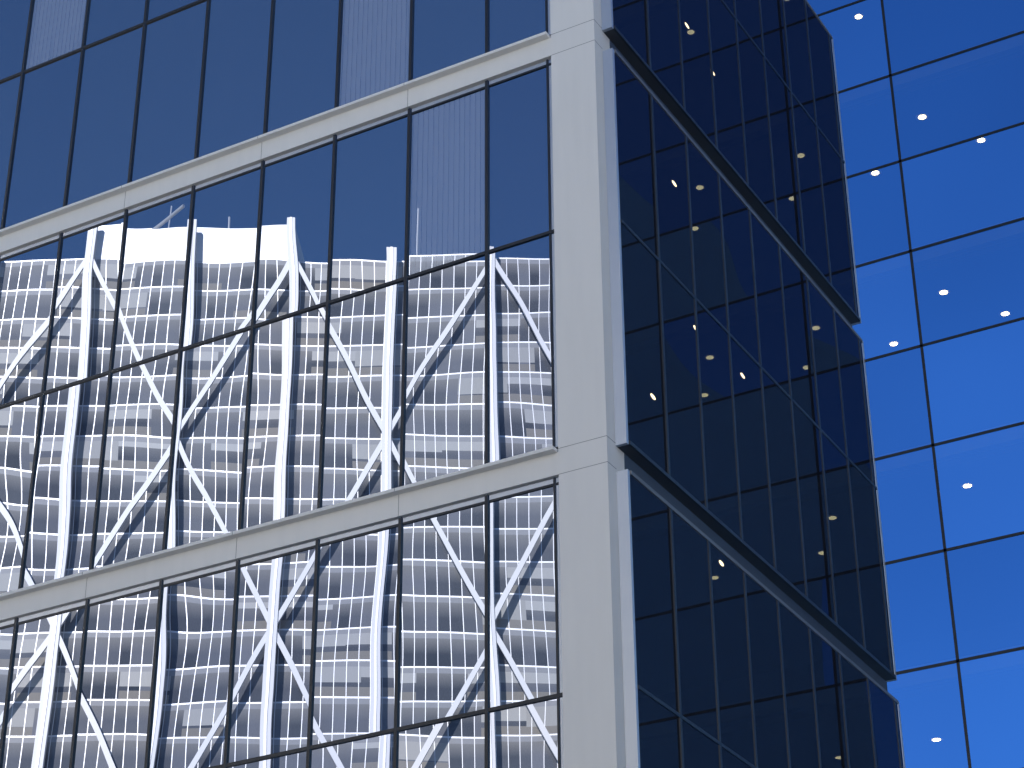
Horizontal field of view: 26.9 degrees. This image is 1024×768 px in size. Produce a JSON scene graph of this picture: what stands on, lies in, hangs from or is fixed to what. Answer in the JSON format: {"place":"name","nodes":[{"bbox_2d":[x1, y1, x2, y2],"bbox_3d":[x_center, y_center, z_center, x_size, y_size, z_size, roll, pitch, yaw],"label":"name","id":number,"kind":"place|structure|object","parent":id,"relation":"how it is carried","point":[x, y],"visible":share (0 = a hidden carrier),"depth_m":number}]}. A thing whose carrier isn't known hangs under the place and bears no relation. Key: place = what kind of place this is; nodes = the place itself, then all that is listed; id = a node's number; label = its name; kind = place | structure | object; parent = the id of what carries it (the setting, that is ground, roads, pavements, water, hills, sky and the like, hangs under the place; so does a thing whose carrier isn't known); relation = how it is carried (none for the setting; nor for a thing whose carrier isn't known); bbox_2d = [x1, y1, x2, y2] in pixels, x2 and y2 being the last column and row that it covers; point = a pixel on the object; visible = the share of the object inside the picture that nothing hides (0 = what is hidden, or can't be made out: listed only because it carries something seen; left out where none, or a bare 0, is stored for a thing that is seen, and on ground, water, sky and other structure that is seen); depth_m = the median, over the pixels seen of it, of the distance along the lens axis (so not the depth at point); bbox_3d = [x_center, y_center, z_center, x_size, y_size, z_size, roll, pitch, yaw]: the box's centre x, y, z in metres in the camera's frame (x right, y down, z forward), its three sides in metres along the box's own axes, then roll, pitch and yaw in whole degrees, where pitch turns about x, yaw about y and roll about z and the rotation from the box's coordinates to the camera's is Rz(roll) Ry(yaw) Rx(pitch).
{"place":"outdoors","nodes":[
{"label":"outdoors","id":0,"kind":"place"},
{"bbox_2d":[0,0,557,767],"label":"glass facade","id":1,"kind":"structure","parent":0,"point":[442,672],"depth_m":38.37},
{"bbox_2d":[0,0,625,767],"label":"building frame","id":2,"kind":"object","parent":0,"point":[592,686],"depth_m":36.16},
{"bbox_2d":[82,19,615,595],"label":"panel joints","id":3,"kind":"object","parent":2,"relation":"attached to","point":[394,489],"visible":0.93,"depth_m":37.01},
{"bbox_2d":[0,0,901,767],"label":"window mullions","id":4,"kind":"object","parent":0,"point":[318,546],"depth_m":39.00},
{"bbox_2d":[0,0,905,767],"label":"silver building frames","id":5,"kind":"structure","parent":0,"point":[626,552],"depth_m":35.80},
{"bbox_2d":[650,22,744,565],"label":"ceiling lights","id":6,"kind":"object","parent":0,"point":[653,397],"visible":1,"depth_m":39.05},
{"bbox_2d":[610,41,887,690],"bbox_3d":[-10.062,8.082,46.067,34.000,34.340,11.630,-16,-33,26],"label":"ledge","id":7,"kind":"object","parent":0,"point":[659,489],"depth_m":38.92},
{"bbox_2d":[604,0,903,767],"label":"glass facade","id":8,"kind":"structure","parent":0,"point":[659,739],"depth_m":39.75},
{"bbox_2d":[807,0,1023,767],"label":"glass facade","id":9,"kind":"structure","parent":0,"point":[975,381],"depth_m":46.17},
{"bbox_2d":[817,0,1023,767],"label":"window mullions","id":10,"kind":"object","parent":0,"point":[932,444],"visible":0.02,"depth_m":46.15}
]}

